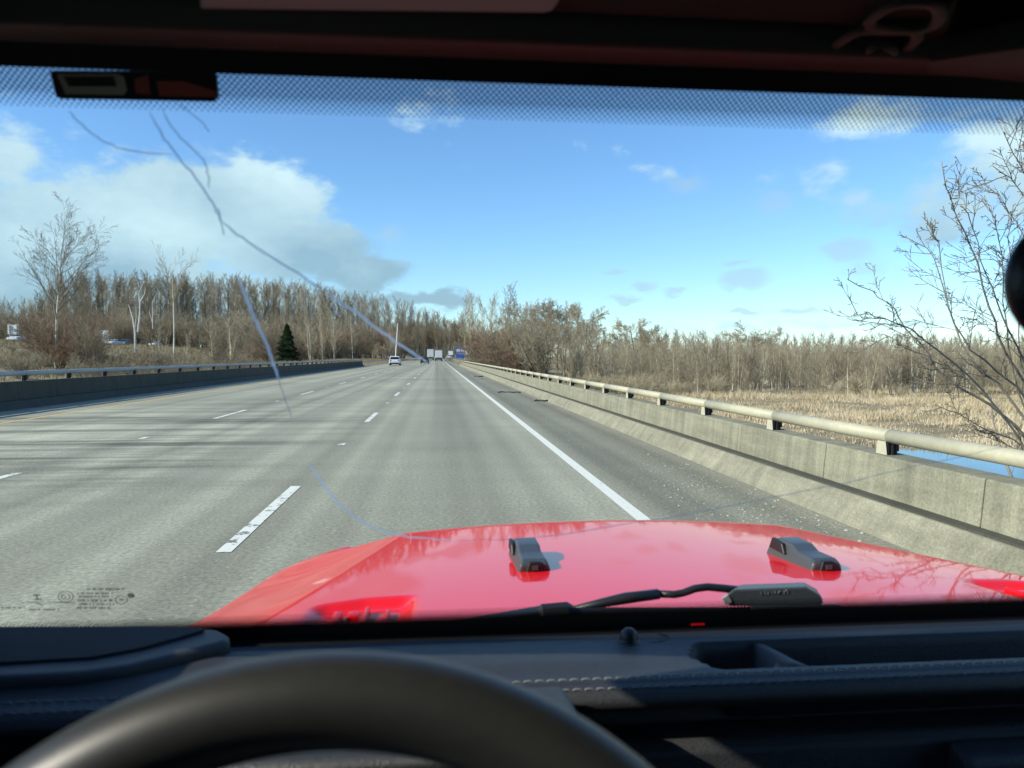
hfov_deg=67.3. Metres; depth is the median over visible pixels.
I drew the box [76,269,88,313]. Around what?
cottonwood tree
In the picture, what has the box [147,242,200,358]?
bare cottonwood
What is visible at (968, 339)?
cottonwood tree
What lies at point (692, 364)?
alder sapling
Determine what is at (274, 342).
bare shrub
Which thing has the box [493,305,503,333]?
cottonwood tree
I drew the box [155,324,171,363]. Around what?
alder sapling
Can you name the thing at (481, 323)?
cottonwood tree
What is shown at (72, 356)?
bare shrub
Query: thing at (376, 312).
cottonwood tree
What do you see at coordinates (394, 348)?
bare shrub
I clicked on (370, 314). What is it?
cottonwood tree
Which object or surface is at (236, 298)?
cottonwood tree
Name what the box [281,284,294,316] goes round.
cottonwood tree
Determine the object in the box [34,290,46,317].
cottonwood tree
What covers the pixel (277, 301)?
cottonwood tree
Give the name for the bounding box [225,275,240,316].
cottonwood tree
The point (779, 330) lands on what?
bare round tree
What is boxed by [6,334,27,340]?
oncoming car
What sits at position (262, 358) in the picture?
bare shrub
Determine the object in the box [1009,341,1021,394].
alder sapling
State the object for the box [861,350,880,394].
alder sapling
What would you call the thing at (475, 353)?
bare shrub
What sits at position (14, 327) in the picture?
road sign
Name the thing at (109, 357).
bare shrub
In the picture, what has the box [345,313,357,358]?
alder sapling
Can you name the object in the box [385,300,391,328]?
cottonwood tree
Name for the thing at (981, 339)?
cottonwood tree
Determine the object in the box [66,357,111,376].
bare shrub
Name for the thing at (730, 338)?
alder sapling
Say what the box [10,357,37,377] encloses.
bare shrub
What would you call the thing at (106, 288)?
cottonwood tree
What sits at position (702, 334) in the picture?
alder sapling
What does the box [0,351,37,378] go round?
bare shrub
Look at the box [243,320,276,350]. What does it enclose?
bare shrub
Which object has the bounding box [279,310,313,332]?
bare shrub
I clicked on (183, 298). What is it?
cottonwood tree
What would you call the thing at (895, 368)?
alder sapling
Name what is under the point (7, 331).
bare shrub
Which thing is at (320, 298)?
cottonwood tree
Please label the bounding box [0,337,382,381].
bank grass
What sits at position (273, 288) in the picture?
cottonwood tree
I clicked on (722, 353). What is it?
alder sapling
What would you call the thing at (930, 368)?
alder sapling
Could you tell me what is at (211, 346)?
alder sapling
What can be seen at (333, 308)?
cottonwood tree
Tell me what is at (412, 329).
cottonwood tree
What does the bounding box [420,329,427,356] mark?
cottonwood tree
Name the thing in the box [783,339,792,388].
alder sapling
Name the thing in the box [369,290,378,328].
cottonwood tree
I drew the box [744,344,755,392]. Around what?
alder sapling
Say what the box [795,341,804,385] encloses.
alder sapling
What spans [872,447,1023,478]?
water
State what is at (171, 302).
cottonwood tree
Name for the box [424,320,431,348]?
cottonwood tree
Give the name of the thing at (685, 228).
sky
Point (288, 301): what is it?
cottonwood tree
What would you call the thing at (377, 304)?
cottonwood tree
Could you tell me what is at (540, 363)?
bare multistem tree
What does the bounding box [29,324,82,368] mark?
bare shrub
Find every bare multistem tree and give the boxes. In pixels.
[491,313,558,373]
[503,301,562,378]
[549,314,604,383]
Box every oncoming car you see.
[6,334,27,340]
[105,339,119,343]
[120,339,131,344]
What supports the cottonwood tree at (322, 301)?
on the ground at (926, 428)
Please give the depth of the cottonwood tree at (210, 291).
369.74 m
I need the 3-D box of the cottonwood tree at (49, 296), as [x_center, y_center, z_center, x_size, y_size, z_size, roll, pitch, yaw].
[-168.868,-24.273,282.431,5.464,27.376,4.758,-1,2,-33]
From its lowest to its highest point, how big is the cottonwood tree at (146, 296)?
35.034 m
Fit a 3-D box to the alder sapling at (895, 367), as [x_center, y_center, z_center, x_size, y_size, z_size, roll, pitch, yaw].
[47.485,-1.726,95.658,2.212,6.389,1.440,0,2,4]
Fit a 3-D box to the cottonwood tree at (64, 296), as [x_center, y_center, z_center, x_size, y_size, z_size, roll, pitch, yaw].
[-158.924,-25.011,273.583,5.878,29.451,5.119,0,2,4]
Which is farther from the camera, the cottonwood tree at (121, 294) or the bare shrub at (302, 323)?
the cottonwood tree at (121, 294)
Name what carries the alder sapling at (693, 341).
on the ground at (926, 428)
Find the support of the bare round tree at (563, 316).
on the ground at (926, 428)
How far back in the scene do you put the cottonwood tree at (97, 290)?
327.14 m
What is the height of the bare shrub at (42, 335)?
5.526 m
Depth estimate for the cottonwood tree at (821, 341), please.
217.27 m
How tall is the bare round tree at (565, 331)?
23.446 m
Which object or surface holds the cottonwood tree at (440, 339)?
on the ground at (926, 428)
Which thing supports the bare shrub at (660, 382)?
on the ground at (926, 428)
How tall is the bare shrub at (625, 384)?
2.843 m
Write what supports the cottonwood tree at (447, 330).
on the ground at (926, 428)
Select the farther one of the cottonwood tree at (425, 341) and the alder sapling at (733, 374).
the cottonwood tree at (425, 341)
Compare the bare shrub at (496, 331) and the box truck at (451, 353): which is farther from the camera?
the box truck at (451, 353)
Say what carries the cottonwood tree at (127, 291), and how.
on the ground at (926, 428)
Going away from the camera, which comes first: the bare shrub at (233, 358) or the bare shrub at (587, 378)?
the bare shrub at (233, 358)
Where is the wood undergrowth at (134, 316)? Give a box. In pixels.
[0,293,409,350]
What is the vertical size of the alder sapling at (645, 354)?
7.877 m
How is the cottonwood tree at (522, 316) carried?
on the ground at (926, 428)
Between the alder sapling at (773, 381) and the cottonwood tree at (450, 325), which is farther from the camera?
the cottonwood tree at (450, 325)
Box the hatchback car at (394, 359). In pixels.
[389,356,400,364]
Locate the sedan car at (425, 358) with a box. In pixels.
[420,357,428,363]
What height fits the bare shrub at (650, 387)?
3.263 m
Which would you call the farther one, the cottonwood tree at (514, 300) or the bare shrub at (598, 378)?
the cottonwood tree at (514, 300)
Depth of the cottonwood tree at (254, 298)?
388.09 m
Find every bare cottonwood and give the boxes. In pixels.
[7,191,113,367]
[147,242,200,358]
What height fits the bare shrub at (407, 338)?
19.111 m
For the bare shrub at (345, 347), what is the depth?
246.83 m
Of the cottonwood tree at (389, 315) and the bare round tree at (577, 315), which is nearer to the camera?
the bare round tree at (577, 315)
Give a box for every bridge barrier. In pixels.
[0,359,363,411]
[459,361,1023,575]
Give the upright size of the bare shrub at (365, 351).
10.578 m
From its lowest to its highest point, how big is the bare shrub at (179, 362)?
3.179 m
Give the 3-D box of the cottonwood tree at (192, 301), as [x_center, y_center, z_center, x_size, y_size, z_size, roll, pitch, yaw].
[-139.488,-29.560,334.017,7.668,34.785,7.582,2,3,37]
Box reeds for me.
[600,383,1023,449]
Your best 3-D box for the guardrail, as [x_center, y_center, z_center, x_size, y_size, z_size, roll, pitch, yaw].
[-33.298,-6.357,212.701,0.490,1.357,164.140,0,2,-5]
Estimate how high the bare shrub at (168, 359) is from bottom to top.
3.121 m
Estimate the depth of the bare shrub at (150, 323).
240.73 m
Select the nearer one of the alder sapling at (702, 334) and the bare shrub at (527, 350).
the bare shrub at (527, 350)
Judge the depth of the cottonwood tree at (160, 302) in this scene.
307.48 m
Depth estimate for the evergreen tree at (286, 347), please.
149.18 m
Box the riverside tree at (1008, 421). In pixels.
[823,114,1023,476]
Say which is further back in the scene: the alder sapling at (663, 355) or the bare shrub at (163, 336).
the bare shrub at (163, 336)
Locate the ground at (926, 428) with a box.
[0,341,1023,448]
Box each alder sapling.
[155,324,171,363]
[183,330,191,357]
[204,319,218,358]
[225,318,241,359]
[302,307,316,359]
[315,301,333,359]
[324,302,341,359]
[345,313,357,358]
[385,318,393,353]
[576,344,583,379]
[586,343,604,379]
[591,341,603,379]
[591,344,616,382]
[601,333,623,371]
[606,345,624,382]
[610,345,624,376]
[612,344,630,378]
[618,350,628,376]
[626,341,634,376]
[642,337,648,386]
[643,337,656,383]
[647,343,655,380]
[648,327,662,349]
[658,340,667,376]
[666,336,678,385]
[668,349,678,382]
[670,339,685,381]
[678,346,697,381]
[688,346,696,388]
[691,336,704,381]
[693,348,703,392]
[694,345,704,389]
[695,338,714,381]
[698,330,720,350]
[702,338,719,383]
[703,336,712,386]
[714,343,724,373]
[715,337,731,379]
[719,340,731,379]
[720,330,740,363]
[731,343,738,389]
[731,346,746,393]
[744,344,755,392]
[744,344,768,392]
[757,346,769,392]
[761,337,774,384]
[768,342,783,388]
[769,351,780,388]
[774,342,785,390]
[780,342,787,388]
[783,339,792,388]
[786,344,799,389]
[789,343,799,388]
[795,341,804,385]
[800,348,808,389]
[804,350,812,387]
[813,344,827,382]
[824,352,835,388]
[829,346,841,392]
[836,343,848,387]
[838,350,847,390]
[839,343,853,387]
[847,344,862,376]
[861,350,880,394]
[877,341,885,387]
[884,348,905,392]
[885,350,894,386]
[887,344,902,389]
[897,341,903,386]
[899,355,906,388]
[901,349,912,390]
[905,344,923,393]
[913,347,922,391]
[920,343,926,387]
[923,340,931,384]
[923,347,938,388]
[928,341,942,392]
[938,346,948,389]
[947,341,960,392]
[952,344,979,393]
[960,348,977,394]
[975,342,988,390]
[988,344,995,388]
[1001,345,1015,390]
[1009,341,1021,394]
[1017,342,1023,391]
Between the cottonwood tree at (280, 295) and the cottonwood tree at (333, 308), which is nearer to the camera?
the cottonwood tree at (280, 295)
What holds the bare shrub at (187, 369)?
on the ground at (926, 428)
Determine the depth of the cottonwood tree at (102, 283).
277.02 m
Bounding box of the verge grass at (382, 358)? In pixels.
[304,357,479,365]
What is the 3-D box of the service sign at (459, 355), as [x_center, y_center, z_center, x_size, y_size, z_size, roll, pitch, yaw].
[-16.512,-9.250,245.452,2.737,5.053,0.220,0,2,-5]
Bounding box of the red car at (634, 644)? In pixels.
[0,0,1023,767]
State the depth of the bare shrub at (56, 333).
83.38 m
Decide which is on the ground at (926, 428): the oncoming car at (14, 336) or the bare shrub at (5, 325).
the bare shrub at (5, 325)
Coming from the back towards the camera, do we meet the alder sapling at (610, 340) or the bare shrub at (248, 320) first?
the bare shrub at (248, 320)
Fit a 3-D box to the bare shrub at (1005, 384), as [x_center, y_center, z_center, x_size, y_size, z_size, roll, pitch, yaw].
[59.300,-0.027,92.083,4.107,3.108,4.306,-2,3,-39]
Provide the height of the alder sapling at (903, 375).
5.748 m
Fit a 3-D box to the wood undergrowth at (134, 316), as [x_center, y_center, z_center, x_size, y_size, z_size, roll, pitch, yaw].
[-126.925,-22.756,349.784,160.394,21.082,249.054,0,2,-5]
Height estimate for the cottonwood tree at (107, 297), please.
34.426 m
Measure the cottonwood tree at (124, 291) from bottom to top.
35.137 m
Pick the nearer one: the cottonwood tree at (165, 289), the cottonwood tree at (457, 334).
the cottonwood tree at (165, 289)
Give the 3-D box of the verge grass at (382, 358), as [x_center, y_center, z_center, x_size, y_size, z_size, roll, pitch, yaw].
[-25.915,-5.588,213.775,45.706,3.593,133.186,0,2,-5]
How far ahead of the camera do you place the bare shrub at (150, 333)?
204.26 m
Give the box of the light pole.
[395,323,397,355]
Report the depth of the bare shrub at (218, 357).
107.76 m
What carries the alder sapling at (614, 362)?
on the ground at (926, 428)
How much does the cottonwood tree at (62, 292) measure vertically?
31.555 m
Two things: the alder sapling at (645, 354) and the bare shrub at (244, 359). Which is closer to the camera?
the bare shrub at (244, 359)
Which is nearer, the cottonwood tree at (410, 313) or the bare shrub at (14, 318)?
the bare shrub at (14, 318)
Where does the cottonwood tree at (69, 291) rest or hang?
on the ground at (926, 428)
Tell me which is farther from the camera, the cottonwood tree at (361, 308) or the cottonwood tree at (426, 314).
the cottonwood tree at (426, 314)
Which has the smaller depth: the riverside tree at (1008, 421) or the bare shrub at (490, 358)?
the riverside tree at (1008, 421)
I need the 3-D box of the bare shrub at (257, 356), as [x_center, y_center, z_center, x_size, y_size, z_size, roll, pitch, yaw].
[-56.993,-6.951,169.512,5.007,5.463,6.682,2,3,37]
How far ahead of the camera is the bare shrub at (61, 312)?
238.47 m
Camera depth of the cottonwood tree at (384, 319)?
482.31 m
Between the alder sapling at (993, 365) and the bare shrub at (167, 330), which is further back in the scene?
the bare shrub at (167, 330)
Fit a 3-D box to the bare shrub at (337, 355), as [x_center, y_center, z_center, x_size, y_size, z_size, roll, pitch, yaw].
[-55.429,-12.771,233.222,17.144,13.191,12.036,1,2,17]
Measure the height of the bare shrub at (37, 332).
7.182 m
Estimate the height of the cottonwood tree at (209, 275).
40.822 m
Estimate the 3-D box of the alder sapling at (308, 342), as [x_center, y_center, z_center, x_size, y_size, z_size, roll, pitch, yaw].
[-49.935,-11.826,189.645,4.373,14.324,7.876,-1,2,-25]
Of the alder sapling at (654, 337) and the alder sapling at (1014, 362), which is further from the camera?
the alder sapling at (654, 337)
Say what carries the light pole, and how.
on the ground at (926, 428)
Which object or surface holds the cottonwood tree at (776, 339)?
on the ground at (926, 428)
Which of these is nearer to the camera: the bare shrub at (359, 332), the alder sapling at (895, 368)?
the alder sapling at (895, 368)
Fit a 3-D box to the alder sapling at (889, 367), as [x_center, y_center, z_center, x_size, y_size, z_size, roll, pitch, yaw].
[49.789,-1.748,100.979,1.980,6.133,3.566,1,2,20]
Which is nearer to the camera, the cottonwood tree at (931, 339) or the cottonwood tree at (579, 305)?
the cottonwood tree at (931, 339)
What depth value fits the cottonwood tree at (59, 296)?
266.52 m
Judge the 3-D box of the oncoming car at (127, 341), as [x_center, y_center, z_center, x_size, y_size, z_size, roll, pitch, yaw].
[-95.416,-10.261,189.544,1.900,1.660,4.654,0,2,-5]
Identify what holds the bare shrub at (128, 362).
on the ground at (926, 428)
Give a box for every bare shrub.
[0,316,17,339]
[0,318,27,338]
[0,351,19,369]
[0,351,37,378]
[0,353,9,368]
[2,301,86,366]
[2,309,70,326]
[2,353,29,369]
[3,344,17,351]
[4,303,72,350]
[10,354,35,370]
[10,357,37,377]
[13,307,50,348]
[16,314,63,359]
[18,306,74,342]
[24,308,82,367]
[24,314,92,367]
[25,309,95,325]
[26,349,56,369]
[29,306,91,333]
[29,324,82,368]
[30,322,75,354]
[30,348,61,367]
[38,306,100,359]
[53,331,99,366]
[54,316,115,366]
[58,298,123,359]
[58,311,106,355]
[65,349,97,367]
[65,356,86,376]
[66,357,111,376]
[82,355,129,375]
[88,306,125,331]
[88,308,146,338]
[91,322,122,338]
[91,359,113,375]
[97,350,107,363]
[98,352,124,365]
[98,358,126,375]
[107,314,138,340]
[110,307,142,344]
[111,354,142,374]
[114,350,161,373]
[121,328,142,343]
[130,310,179,345]
[130,349,160,365]
[132,310,177,343]
[137,330,153,344]
[138,325,162,344]
[140,348,171,364]
[145,353,167,365]
[146,358,201,372]
[147,349,184,371]
[150,316,186,345]
[156,320,193,345]
[156,323,172,345]
[157,354,207,372]
[159,307,192,346]
[165,349,225,371]
[167,358,194,370]
[171,315,211,346]
[171,330,185,346]
[178,326,202,347]
[179,353,237,369]
[180,318,209,346]
[182,320,208,346]
[184,350,214,368]
[192,317,222,348]
[194,324,259,358]
[197,320,236,356]
[199,309,248,334]
[203,320,237,344]
[203,348,239,363]
[211,308,251,325]
[211,311,250,342]
[212,332,245,352]
[212,350,245,368]
[216,335,247,355]
[223,315,267,338]
[224,311,262,341]
[224,341,256,358]
[227,310,267,334]
[230,348,259,366]
[230,350,258,367]
[233,323,281,357]
[234,321,301,360]
[237,339,261,361]
[238,341,270,362]
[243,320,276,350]
[243,329,275,360]
[253,327,296,361]
[260,307,296,333]
[266,313,290,330]
[274,316,306,346]
[276,325,314,360]
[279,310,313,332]
[285,305,331,334]
[291,316,340,359]
[294,345,307,360]
[295,327,323,360]
[305,322,341,359]
[309,309,346,330]
[312,323,359,358]
[315,322,350,359]
[324,318,380,358]
[335,320,379,358]
[335,324,364,357]
[336,339,355,358]
[340,319,375,357]
[347,330,377,358]
[351,318,391,357]
[358,319,405,357]
[368,343,385,357]
[371,316,427,357]
[379,331,417,355]
[382,334,404,355]
[397,334,416,357]
[450,325,516,365]
[458,327,500,362]
[459,323,517,363]
[464,319,516,351]
[464,331,492,358]
[469,323,544,373]
[477,320,523,343]
[479,332,531,369]
[482,322,535,348]
[482,333,538,368]
[484,326,560,375]
[492,322,535,366]
[492,332,534,374]
[569,372,594,388]
[583,372,603,389]
[603,370,626,393]
[611,377,636,394]
[613,373,639,394]
[631,370,663,390]
[653,375,669,391]
[662,378,680,393]
[677,382,686,393]
[679,380,697,393]
[701,373,728,391]
[712,380,731,393]
[819,379,844,394]
[840,374,871,393]
[845,369,873,394]
[891,383,911,395]
[986,372,1022,393]
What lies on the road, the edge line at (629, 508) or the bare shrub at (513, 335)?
the edge line at (629, 508)
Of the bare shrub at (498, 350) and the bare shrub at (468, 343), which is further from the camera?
the bare shrub at (468, 343)
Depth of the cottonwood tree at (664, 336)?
225.83 m
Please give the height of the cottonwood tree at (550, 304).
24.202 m
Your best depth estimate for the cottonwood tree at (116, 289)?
295.82 m
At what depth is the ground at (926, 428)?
72.69 m
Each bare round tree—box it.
[495,298,553,334]
[519,299,574,352]
[537,301,584,370]
[542,302,599,362]
[559,302,630,371]
[609,317,658,350]
[632,324,669,345]
[726,320,763,353]
[761,326,783,348]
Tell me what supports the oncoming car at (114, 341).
on the opposite road
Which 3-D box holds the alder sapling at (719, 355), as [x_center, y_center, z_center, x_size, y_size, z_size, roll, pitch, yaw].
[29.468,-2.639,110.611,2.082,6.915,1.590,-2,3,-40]
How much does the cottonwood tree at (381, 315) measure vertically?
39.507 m
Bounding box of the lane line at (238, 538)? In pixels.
[0,364,429,551]
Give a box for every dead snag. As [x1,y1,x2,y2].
[128,281,145,352]
[149,295,155,328]
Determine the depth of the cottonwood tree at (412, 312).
501.63 m
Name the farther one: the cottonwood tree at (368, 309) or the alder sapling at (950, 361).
the cottonwood tree at (368, 309)
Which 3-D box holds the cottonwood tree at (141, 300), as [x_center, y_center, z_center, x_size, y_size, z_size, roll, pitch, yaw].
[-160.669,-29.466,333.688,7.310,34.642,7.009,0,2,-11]
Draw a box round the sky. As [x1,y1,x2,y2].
[0,66,1023,356]
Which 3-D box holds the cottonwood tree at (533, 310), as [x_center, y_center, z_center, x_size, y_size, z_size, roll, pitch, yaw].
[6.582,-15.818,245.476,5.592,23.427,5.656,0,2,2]
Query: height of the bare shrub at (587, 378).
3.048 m
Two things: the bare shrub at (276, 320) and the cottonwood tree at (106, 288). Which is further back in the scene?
the cottonwood tree at (106, 288)
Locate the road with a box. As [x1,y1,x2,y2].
[0,357,916,626]
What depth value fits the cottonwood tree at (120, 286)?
318.45 m
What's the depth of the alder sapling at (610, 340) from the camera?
222.97 m
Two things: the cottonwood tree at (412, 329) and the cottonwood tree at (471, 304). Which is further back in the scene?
the cottonwood tree at (412, 329)
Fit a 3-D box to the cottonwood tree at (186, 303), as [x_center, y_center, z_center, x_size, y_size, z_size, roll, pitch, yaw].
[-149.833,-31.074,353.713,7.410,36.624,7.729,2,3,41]
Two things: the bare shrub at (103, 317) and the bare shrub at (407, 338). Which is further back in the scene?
the bare shrub at (407, 338)
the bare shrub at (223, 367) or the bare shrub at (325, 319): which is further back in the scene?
the bare shrub at (325, 319)
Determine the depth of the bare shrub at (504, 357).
124.68 m
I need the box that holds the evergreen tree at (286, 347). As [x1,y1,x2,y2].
[274,324,301,361]
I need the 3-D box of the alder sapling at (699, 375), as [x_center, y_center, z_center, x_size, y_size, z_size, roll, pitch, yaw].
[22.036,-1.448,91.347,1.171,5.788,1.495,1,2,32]
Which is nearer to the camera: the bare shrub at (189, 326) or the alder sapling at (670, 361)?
the alder sapling at (670, 361)
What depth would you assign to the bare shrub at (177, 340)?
234.98 m
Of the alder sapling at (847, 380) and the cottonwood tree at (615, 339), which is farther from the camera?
the cottonwood tree at (615, 339)
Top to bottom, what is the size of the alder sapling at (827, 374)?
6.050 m
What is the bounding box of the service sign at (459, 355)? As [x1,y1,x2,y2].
[456,347,464,360]
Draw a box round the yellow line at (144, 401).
[0,360,410,423]
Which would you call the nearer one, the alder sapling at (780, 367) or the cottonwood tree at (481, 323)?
the alder sapling at (780, 367)
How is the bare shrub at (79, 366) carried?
on the ground at (926, 428)
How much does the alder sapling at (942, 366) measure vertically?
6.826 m
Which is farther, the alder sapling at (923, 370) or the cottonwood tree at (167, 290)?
the cottonwood tree at (167, 290)
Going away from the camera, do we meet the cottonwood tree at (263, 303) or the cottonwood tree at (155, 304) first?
the cottonwood tree at (155, 304)
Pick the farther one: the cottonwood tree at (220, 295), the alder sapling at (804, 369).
the cottonwood tree at (220, 295)
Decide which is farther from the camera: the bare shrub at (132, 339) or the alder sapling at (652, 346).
the bare shrub at (132, 339)
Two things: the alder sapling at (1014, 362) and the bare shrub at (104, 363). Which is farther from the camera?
the alder sapling at (1014, 362)
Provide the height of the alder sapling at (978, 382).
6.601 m
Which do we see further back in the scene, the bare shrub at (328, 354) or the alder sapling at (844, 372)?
the bare shrub at (328, 354)
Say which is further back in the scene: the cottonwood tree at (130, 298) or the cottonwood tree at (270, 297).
the cottonwood tree at (270, 297)
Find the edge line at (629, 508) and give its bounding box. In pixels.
[445,357,650,519]
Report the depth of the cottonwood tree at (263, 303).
368.17 m
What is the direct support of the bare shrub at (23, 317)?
on the ground at (926, 428)
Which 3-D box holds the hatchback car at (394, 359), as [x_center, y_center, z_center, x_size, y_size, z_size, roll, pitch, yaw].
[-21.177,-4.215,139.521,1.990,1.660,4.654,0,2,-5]
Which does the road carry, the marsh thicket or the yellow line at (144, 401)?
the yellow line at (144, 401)
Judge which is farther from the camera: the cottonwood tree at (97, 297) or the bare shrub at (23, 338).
the cottonwood tree at (97, 297)
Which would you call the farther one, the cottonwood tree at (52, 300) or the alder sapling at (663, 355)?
the cottonwood tree at (52, 300)
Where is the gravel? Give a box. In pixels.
[501,388,863,541]
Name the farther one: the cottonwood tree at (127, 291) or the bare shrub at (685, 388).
the cottonwood tree at (127, 291)
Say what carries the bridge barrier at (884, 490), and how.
on the bridge deck
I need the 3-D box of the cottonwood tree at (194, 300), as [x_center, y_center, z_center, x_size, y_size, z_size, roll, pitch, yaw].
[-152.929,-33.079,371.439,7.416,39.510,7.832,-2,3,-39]
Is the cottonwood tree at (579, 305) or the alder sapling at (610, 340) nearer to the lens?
the alder sapling at (610, 340)
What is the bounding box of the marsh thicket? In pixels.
[562,338,1023,394]
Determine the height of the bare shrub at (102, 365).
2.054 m
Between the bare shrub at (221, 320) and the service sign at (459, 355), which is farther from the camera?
the service sign at (459, 355)
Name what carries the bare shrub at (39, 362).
on the ground at (926, 428)
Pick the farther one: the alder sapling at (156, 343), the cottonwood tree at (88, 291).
the cottonwood tree at (88, 291)
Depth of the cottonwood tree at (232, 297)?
362.32 m
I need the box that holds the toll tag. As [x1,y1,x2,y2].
[50,71,218,101]
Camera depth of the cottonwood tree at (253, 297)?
376.62 m
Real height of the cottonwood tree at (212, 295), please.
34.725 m
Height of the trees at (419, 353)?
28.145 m
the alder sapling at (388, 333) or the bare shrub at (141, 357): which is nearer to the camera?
the bare shrub at (141, 357)
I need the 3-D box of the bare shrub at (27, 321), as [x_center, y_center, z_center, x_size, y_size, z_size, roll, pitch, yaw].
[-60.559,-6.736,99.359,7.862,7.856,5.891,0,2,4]
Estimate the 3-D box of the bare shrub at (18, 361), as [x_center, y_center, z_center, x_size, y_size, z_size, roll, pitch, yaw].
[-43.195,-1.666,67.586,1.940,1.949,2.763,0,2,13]
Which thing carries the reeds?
on the ground at (926, 428)
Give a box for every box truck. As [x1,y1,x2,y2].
[427,349,433,359]
[435,349,441,360]
[448,350,454,356]
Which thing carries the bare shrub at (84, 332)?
on the ground at (926, 428)
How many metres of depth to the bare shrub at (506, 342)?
128.88 m
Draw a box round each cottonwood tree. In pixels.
[19,295,28,316]
[29,299,38,318]
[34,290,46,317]
[36,296,43,317]
[45,284,55,318]
[46,281,55,315]
[53,276,70,314]
[54,274,69,313]
[57,275,70,313]
[63,271,80,314]
[65,269,84,317]
[65,280,81,313]
[70,274,90,322]
[72,267,94,318]
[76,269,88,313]
[82,272,97,319]
[82,277,94,317]
[90,276,104,317]
[92,265,109,317]
[92,270,103,319]
[92,275,110,316]
[96,274,113,319]
[99,275,112,316]
[107,275,120,317]
[109,273,125,308]
[110,270,126,306]
[111,277,123,316]
[111,278,125,317]
[118,271,131,315]
[121,273,135,320]
[121,277,138,319]
[126,275,138,320]
[129,270,139,320]
[131,268,146,337]
[135,279,146,324]
[138,277,152,321]
[139,269,154,325]
[142,269,156,327]
[145,279,157,325]
[149,268,162,320]
[153,277,168,315]
[153,277,169,322]
[158,278,174,329]
[159,283,168,312]
[161,269,181,319]
[167,276,181,323]
[168,271,186,320]
[172,272,186,317]
[176,272,190,318]
[179,279,195,322]
[181,279,194,324]
[184,276,200,325]
[185,274,198,317]
[189,277,200,323]
[193,277,207,321]
[194,280,208,321]
[196,277,216,345]
[197,274,211,324]
[201,280,216,326]
[204,271,216,315]
[205,271,222,322]
[211,277,226,318]
[212,273,226,322]
[212,279,225,321]
[220,274,233,316]
[222,282,230,319]
[224,274,241,323]
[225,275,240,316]
[226,272,239,320]
[232,276,245,322]
[235,274,249,319]
[236,275,256,316]
[236,278,252,316]
[238,276,251,329]
[248,278,262,320]
[248,283,261,322]
[253,284,266,320]
[258,278,269,322]
[258,282,271,323]
[260,279,274,323]
[262,281,278,324]
[266,280,279,320]
[271,275,283,316]
[271,279,282,320]
[272,277,285,322]
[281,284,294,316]
[282,278,293,319]
[282,283,293,322]
[285,286,297,319]
[286,279,300,313]
[293,286,303,317]
[295,283,305,316]
[299,276,309,312]
[301,283,316,320]
[304,291,315,322]
[309,281,320,322]
[311,283,325,316]
[316,283,329,321]
[319,288,329,318]
[319,293,326,328]
[323,291,334,323]
[327,290,339,326]
[328,287,340,326]
[337,289,346,329]
[340,295,347,327]
[343,294,351,330]
[344,291,352,325]
[349,290,357,327]
[353,291,362,320]
[353,295,361,326]
[356,294,366,331]
[358,298,369,327]
[360,291,372,331]
[362,300,368,327]
[367,300,375,339]
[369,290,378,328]
[369,292,376,322]
[372,293,384,326]
[372,298,381,328]
[378,294,388,332]
[379,304,389,333]
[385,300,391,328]
[392,297,400,325]
[397,300,406,324]
[407,300,414,330]
[409,303,416,351]
[409,322,416,341]
[411,324,421,357]
[415,308,421,326]
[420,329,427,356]
[423,308,429,356]
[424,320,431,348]
[425,322,430,356]
[429,319,437,348]
[430,319,440,348]
[438,327,445,347]
[441,319,451,354]
[443,319,451,356]
[449,321,456,349]
[449,321,458,349]
[453,321,460,348]
[456,302,469,359]
[462,293,477,359]
[465,289,481,338]
[477,295,488,333]
[485,292,498,336]
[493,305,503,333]
[499,280,517,328]
[502,301,515,331]
[508,296,519,331]
[518,304,529,329]
[526,299,539,369]
[545,298,557,370]
[559,301,572,353]
[569,303,582,338]
[593,328,603,357]
[611,331,619,350]
[623,329,631,348]
[661,330,668,344]
[772,331,781,350]
[817,332,826,348]
[924,331,936,371]
[963,331,972,356]
[977,330,986,349]
[991,330,1001,353]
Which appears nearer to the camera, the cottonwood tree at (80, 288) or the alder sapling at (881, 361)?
the alder sapling at (881, 361)
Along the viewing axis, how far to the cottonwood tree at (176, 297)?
320.81 m
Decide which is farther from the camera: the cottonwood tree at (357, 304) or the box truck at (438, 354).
the cottonwood tree at (357, 304)
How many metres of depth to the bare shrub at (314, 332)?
240.53 m
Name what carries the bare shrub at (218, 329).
on the ground at (926, 428)
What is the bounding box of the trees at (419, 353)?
[372,316,489,356]
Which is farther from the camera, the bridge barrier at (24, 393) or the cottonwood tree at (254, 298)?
the cottonwood tree at (254, 298)
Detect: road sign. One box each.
[8,324,18,336]
[98,330,108,341]
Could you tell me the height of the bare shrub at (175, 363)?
2.986 m
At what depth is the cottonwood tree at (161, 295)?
360.31 m
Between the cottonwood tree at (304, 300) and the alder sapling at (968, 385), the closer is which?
the alder sapling at (968, 385)
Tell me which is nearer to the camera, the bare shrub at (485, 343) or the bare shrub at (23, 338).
the bare shrub at (23, 338)
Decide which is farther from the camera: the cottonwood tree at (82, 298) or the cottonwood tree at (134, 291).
the cottonwood tree at (134, 291)
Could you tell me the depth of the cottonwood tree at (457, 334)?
439.34 m
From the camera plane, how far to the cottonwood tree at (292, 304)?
396.69 m
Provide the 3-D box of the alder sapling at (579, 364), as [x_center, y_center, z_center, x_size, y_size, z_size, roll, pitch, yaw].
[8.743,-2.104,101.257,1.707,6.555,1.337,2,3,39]
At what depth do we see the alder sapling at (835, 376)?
98.40 m
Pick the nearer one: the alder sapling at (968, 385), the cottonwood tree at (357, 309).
the alder sapling at (968, 385)
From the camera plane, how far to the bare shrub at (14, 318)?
93.76 m

